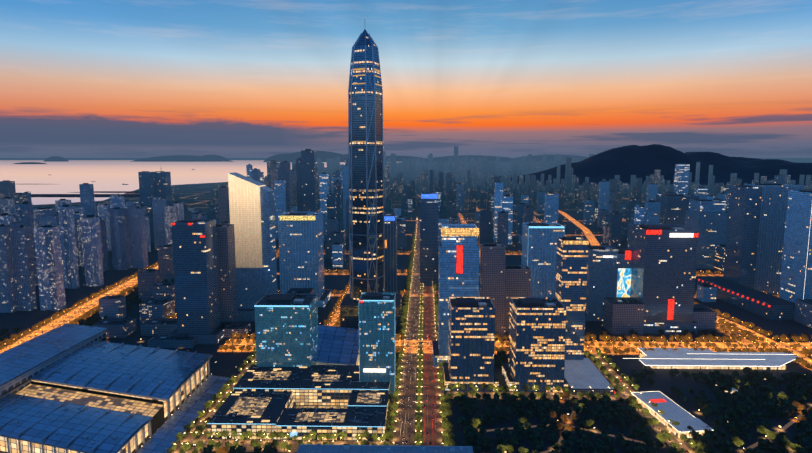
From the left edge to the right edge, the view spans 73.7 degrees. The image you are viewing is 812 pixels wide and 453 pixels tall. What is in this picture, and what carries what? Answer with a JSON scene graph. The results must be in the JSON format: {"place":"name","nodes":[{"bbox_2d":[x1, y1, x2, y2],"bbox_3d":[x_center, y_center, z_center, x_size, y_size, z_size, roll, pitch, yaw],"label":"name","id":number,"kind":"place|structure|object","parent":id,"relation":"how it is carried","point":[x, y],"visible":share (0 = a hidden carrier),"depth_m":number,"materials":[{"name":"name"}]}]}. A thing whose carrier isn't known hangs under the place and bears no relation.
{"place":"outdoors","nodes":[
{"label":"outdoors","id":0,"kind":"place"},
{"bbox_2d":[0,194,176,312],"bbox_3d":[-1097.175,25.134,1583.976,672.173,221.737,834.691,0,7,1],"label":"apartment buildings","id":1,"kind":"structure","parent":0,"point":[47,252],"depth_m":1396.55,"materials":[{"name":"grey"}]},
{"bbox_2d":[0,160,390,204],"bbox_3d":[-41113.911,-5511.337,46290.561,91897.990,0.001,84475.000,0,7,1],"label":"sea","id":2,"kind":"structure","parent":0,"point":[70,176],"depth_m":11793.47,"materials":[{"name":"pink"}]},
{"bbox_2d":[14,151,588,196],"bbox_3d":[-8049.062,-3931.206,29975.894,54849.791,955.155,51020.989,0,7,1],"label":"distant hills","id":3,"kind":"structure","parent":2,"relation":"in","point":[323,156],"depth_m":50199.34,"materials":[{"name":"black"}]},
{"bbox_2d":[0,160,811,452],"bbox_3d":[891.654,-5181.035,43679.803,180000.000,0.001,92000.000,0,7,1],"label":"ground","id":4,"kind":"structure","parent":0,"point":[225,364],"depth_m":979.42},
{"bbox_2d":[0,265,157,352],"bbox_3d":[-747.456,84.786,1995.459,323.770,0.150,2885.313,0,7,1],"label":"road","id":5,"kind":"structure","parent":4,"relation":"on","point":[95,303],"depth_m":1159.66,"materials":[{"name":"asphalt"}]},
{"bbox_2d":[0,183,206,220],"bbox_3d":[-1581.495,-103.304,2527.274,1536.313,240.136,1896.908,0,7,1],"label":"buildings","id":6,"kind":"structure","parent":4,"relation":"on","point":[87,200],"depth_m":2055.51,"materials":[{"name":"grey"}]},
{"bbox_2d":[0,323,229,452],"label":"convention center","id":7,"kind":"structure","parent":4,"relation":"on","point":[34,418],"depth_m":721.67,"materials":[{"name":"blue metal"}]},
{"bbox_2d":[138,171,154,242],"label":"building","id":8,"kind":"structure","parent":4,"relation":"on","point":[146,187],"depth_m":2120.10,"materials":[{"name":"blue glass"}]},
{"bbox_2d":[154,171,171,204],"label":"skyscraper","id":9,"kind":"structure","parent":4,"relation":"on","point":[162,183],"depth_m":2146.82,"materials":[{"name":"blue glass"}]},
{"bbox_2d":[168,219,229,343],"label":"dark tower","id":10,"kind":"structure","parent":4,"relation":"on","point":[195,258],"depth_m":975.82,"materials":[{"name":"blue glass"}]},
{"bbox_2d":[172,355,255,452],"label":"road","id":11,"kind":"structure","parent":4,"relation":"on","point":[200,437],"depth_m":670.10,"materials":[{"name":"asphalt"}]},
{"bbox_2d":[216,224,237,321],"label":"tower","id":12,"kind":"structure","parent":4,"relation":"on","point":[225,234],"depth_m":1046.10,"materials":[{"name":"concrete"}]},
{"bbox_2d":[228,172,276,320],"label":"cream tower","id":13,"kind":"structure","parent":4,"relation":"on","point":[252,209],"depth_m":1117.02,"materials":[{"name":"beige glass"}]},
{"bbox_2d":[254,293,318,366],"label":"office building","id":14,"kind":"structure","parent":4,"relation":"on","point":[286,330],"depth_m":807.85,"materials":[{"name":"teal glass"}]},
{"bbox_2d":[199,439,394,451],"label":"road","id":15,"kind":"structure","parent":4,"relation":"on","point":[247,444],"depth_m":641.66,"materials":[{"name":"asphalt"}]},
{"bbox_2d":[207,325,389,440],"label":"low-rise building complex","id":16,"kind":"structure","parent":4,"relation":"on","point":[333,391],"depth_m":723.06,"materials":[{"name":"grey"}]},
{"bbox_2d":[278,212,330,306],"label":"tower","id":17,"kind":"structure","parent":4,"relation":"on","point":[301,252],"depth_m":1212.51,"materials":[{"name":"blue glass"}]},
{"bbox_2d":[327,287,349,325],"bbox_3d":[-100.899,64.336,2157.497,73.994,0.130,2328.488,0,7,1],"label":"street","id":18,"kind":"structure","parent":4,"relation":"on","point":[335,316],"depth_m":1152.38,"materials":[{"name":"asphalt"}]},
{"bbox_2d":[340,29,401,326],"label":"skyscraper","id":19,"kind":"structure","parent":4,"relation":"on","point":[366,190],"depth_m":1069.99,"materials":[{"name":"blue glass"}]},
{"bbox_2d":[359,292,395,394],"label":"tower","id":20,"kind":"structure","parent":4,"relation":"on","point":[377,336],"depth_m":750.20,"materials":[{"name":"teal glass"}]},
{"bbox_2d":[297,444,472,452],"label":"building roof","id":21,"kind":"structure","parent":4,"relation":"on","point":[307,448],"depth_m":589.10,"materials":[{"name":"concrete"}]},
{"bbox_2d":[384,213,396,293],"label":"skyscraper","id":22,"kind":"structure","parent":4,"relation":"on","point":[390,228],"depth_m":1233.68,"materials":[{"name":"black glass"}]},
{"bbox_2d":[0,279,811,452],"bbox_3d":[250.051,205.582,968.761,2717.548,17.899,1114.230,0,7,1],"label":"park trees","id":23,"kind":"object","parent":4,"relation":"on","point":[703,401],"visible":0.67,"depth_m":692.68,"materials":[{"name":"green plant"}]},
{"bbox_2d":[0,234,811,452],"bbox_3d":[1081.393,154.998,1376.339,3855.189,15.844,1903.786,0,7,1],"label":"street trees","id":24,"kind":"object","parent":4,"relation":"on","point":[450,438],"visible":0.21,"depth_m":868.50,"materials":[{"name":"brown plant"}]},
{"bbox_2d":[0,149,811,262],"bbox_3d":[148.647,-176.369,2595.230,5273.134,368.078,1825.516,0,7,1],"label":"city blocks","id":25,"kind":"structure","parent":4,"relation":"on","point":[306,185],"depth_m":2285.46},
{"bbox_2d":[5,248,807,452],"bbox_3d":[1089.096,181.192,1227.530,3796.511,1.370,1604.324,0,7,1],"label":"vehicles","id":26,"kind":"object","parent":4,"relation":"on","point":[680,344],"visible":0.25,"depth_m":967.68,"materials":[{"name":"white"}]},
{"bbox_2d":[4,215,809,443],"bbox_3d":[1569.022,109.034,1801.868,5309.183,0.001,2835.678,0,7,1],"label":"lamp light pools","id":27,"kind":"object","parent":4,"relation":"on","point":[431,295],"visible":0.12,"depth_m":1271.83,"materials":[{"name":"orange"}]},
{"bbox_2d":[11,228,806,444],"bbox_3d":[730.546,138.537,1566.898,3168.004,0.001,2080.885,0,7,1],"label":"cars","id":28,"kind":"object","parent":4,"relation":"on","point":[408,349],"visible":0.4,"depth_m":967.58,"materials":[{"name":"red metal"}]},
{"bbox_2d":[10,217,810,452],"bbox_3d":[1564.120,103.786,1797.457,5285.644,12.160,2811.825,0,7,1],"label":"street lamps","id":29,"kind":"object","parent":4,"relation":"on","point":[418,354],"visible":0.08,"depth_m":953.99,"materials":[{"name":"yellow"}]},
{"bbox_2d":[390,219,446,445],"bbox_3d":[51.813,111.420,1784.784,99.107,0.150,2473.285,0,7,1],"label":"boulevard","id":30,"kind":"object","parent":4,"relation":"on","point":[433,437],"visible":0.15,"depth_m":806.38,"materials":[{"name":"grey asphalt"}]},
{"bbox_2d":[324,253,521,254],"bbox_3d":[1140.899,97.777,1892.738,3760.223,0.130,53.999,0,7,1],"label":"street","id":31,"kind":"structure","parent":4,"relation":"on","point":[438,254],"depth_m":1893.03,"materials":[{"name":"orange asphalt"}]},
{"bbox_2d":[420,192,438,285],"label":"skyscraper","id":32,"kind":"structure","parent":4,"relation":"on","point":[429,215],"depth_m":1409.98,"materials":[{"name":"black glass"}]},
{"bbox_2d":[277,146,594,177],"bbox_3d":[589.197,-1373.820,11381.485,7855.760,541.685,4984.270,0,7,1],"label":"skyline","id":33,"kind":"structure","parent":4,"relation":"on","point":[412,166],"depth_m":10044.48,"materials":[{"name":"grey"}]},
{"bbox_2d":[92,221,811,347],"bbox_3d":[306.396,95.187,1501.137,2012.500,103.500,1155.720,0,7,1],"label":"buildings","id":34,"kind":"structure","parent":4,"relation":"on","point":[157,308],"depth_m":1064.16,"materials":[{"name":"concrete"}]},
{"bbox_2d":[96,157,811,209],"bbox_3d":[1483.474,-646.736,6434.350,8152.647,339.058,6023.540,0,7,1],"label":"city blocks","id":35,"kind":"structure","parent":4,"relation":"on","point":[397,183],"depth_m":4315.21,"materials":[{"name":"grey"}]},
{"bbox_2d":[432,218,479,366],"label":"tower","id":36,"kind":"structure","parent":4,"relation":"on","point":[458,263],"depth_m":853.52,"materials":[{"name":"blue glass"}]},
{"bbox_2d":[457,213,480,256],"bbox_3d":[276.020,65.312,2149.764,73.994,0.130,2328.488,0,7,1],"label":"street","id":37,"kind":"structure","parent":4,"relation":"on","point":[460,216],"depth_m":3020.22,"materials":[{"name":"orange asphalt"}]},
{"bbox_2d":[443,297,498,391],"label":"tower block","id":38,"kind":"structure","parent":4,"relation":"on","point":[471,348],"depth_m":774.61,"materials":[{"name":"grey"}]},
{"bbox_2d":[480,243,505,338],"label":"tower","id":39,"kind":"structure","parent":4,"relation":"on","point":[492,271],"depth_m":995.12,"materials":[{"name":"concrete"}]},
{"bbox_2d":[277,273,722,275],"bbox_3d":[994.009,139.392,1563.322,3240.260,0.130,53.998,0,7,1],"label":"street","id":40,"kind":"structure","parent":4,"relation":"on","point":[479,274],"depth_m":1567.94,"materials":[{"name":"orange"}]},
{"bbox_2d":[274,163,726,301],"bbox_3d":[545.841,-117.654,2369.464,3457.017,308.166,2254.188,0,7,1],"label":"office buildings","id":41,"kind":"structure","parent":4,"relation":"on","point":[648,212],"depth_m":2192.22,"materials":[{"name":"grey"}]},
{"bbox_2d":[406,234,602,235],"bbox_3d":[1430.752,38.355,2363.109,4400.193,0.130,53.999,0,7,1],"label":"street","id":42,"kind":"structure","parent":4,"relation":"on","point":[569,235],"depth_m":2356.47,"materials":[{"name":"orange"}]},
{"bbox_2d":[331,294,695,297],"bbox_3d":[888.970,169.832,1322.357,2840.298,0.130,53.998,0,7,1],"label":"street","id":43,"kind":"structure","parent":4,"relation":"on","point":[413,295],"depth_m":1328.41,"materials":[{"name":"orange asphalt"}]},
{"bbox_2d":[217,339,811,354],"bbox_3d":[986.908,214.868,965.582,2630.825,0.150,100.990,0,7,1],"label":"avenue road","id":44,"kind":"structure","parent":4,"relation":"on","point":[592,349],"depth_m":968.85,"materials":[{"name":"asphalt"}]},
{"bbox_2d":[504,265,530,336],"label":"tower","id":45,"kind":"structure","parent":4,"relation":"on","point":[517,280],"depth_m":1006.27,"materials":[{"name":"concrete"}]},
{"bbox_2d":[502,297,567,391],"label":"tower block","id":46,"kind":"structure","parent":4,"relation":"on","point":[537,339],"depth_m":773.24,"materials":[{"name":"grey"}]},
{"bbox_2d":[447,391,631,399],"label":"road","id":47,"kind":"structure","parent":4,"relation":"on","point":[551,394],"depth_m":768.96,"materials":[{"name":"asphalt"}]},
{"bbox_2d":[521,222,564,296],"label":"blue tower","id":48,"kind":"structure","parent":4,"relation":"on","point":[539,249],"depth_m":1129.28,"materials":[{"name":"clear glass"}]},
{"bbox_2d":[555,237,588,359],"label":"gold tower","id":49,"kind":"structure","parent":4,"relation":"on","point":[571,273],"depth_m":864.63,"materials":[{"name":"grey"}]},
{"bbox_2d":[586,245,618,320],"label":"tower","id":50,"kind":"structure","parent":4,"relation":"on","point":[599,273],"depth_m":1110.10,"materials":[{"name":"blue glass"}]},
{"bbox_2d":[611,249,631,296],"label":"office building","id":51,"kind":"structure","parent":4,"relation":"on","point":[621,272],"depth_m":1085.64,"materials":[{"name":"blue glass"}]},
{"bbox_2d":[533,218,750,341],"bbox_3d":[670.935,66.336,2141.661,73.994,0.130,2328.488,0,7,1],"label":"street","id":52,"kind":"structure","parent":4,"relation":"on","point":[718,328],"depth_m":1046.69,"materials":[{"name":"orange"}]},
{"bbox_2d":[589,354,694,452],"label":"park road","id":53,"kind":"structure","parent":4,"relation":"on","point":[661,426],"depth_m":723.28,"materials":[{"name":"asphalt"}]},
{"bbox_2d":[487,405,811,452],"bbox_3d":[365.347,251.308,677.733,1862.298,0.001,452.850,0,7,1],"label":"park paths","id":54,"kind":"structure","parent":4,"relation":"on","point":[787,425],"depth_m":670.16,"materials":[{"name":"grey"}]},
{"bbox_2d":[564,358,737,438],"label":"low flat buildings","id":55,"kind":"structure","parent":4,"relation":"on","point":[584,375],"depth_m":750.67,"materials":[{"name":"grey glass"}]},
{"bbox_2d":[627,224,698,333],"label":"tower","id":56,"kind":"structure","parent":4,"relation":"on","point":[663,270],"depth_m":1027.05,"materials":[{"name":"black glass"}]},
{"bbox_2d":[656,194,698,225],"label":"tower","id":57,"kind":"structure","parent":4,"relation":"on","point":[674,208],"depth_m":1970.42,"materials":[{"name":"blue glass"}]},
{"bbox_2d":[685,199,727,268],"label":"tower","id":58,"kind":"structure","parent":4,"relation":"on","point":[707,218],"depth_m":1636.46,"materials":[{"name":"blue glass"}]},
{"bbox_2d":[623,348,798,371],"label":"building","id":59,"kind":"structure","parent":4,"relation":"on","point":[671,358],"depth_m":882.10,"materials":[{"name":"white"}]},
{"bbox_2d":[714,244,725,271],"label":"tower","id":60,"kind":"structure","parent":4,"relation":"on","point":[719,257],"depth_m":1619.61,"materials":[{"name":"blue glass"}]},
{"bbox_2d":[723,185,762,288],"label":"tower","id":61,"kind":"structure","parent":4,"relation":"on","point":[743,226],"depth_m":1323.84,"materials":[{"name":"blue glass"}]},
{"bbox_2d":[697,277,794,319],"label":"building","id":62,"kind":"structure","parent":4,"relation":"on","point":[764,304],"depth_m":1200.71,"materials":[{"name":"black glass"}]},
{"bbox_2d":[745,183,804,293],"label":"skyscraper","id":63,"kind":"structure","parent":4,"relation":"on","point":[771,235],"depth_m":1325.24,"materials":[{"name":"blue glass"}]},
{"bbox_2d":[779,190,811,302],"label":"tower","id":64,"kind":"structure","parent":4,"relation":"on","point":[796,276],"depth_m":1144.96,"materials":[{"name":"blue glass"}]},
{"bbox_2d":[0,0,811,159],"label":"sky","id":65,"kind":"structure","parent":0,"point":[80,79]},
{"bbox_2d":[558,210,599,244],"bbox_3d":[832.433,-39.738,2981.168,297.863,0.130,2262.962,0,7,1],"label":"road","id":66,"kind":"structure","parent":0,"point":[584,230],"depth_m":2555.17,"materials":[{"name":"orange asphalt"}]},
{"bbox_2d":[499,144,811,184],"bbox_3d":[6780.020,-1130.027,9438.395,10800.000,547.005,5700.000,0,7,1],"label":"mountains","id":67,"kind":"structure","parent":0,"point":[625,163],"depth_m":7807.62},
{"bbox_2d":[716,316,811,370],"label":"road ramp","id":68,"kind":"structure","parent":0,"point":[779,345],"depth_m":992.12,"materials":[{"name":"asphalt"}]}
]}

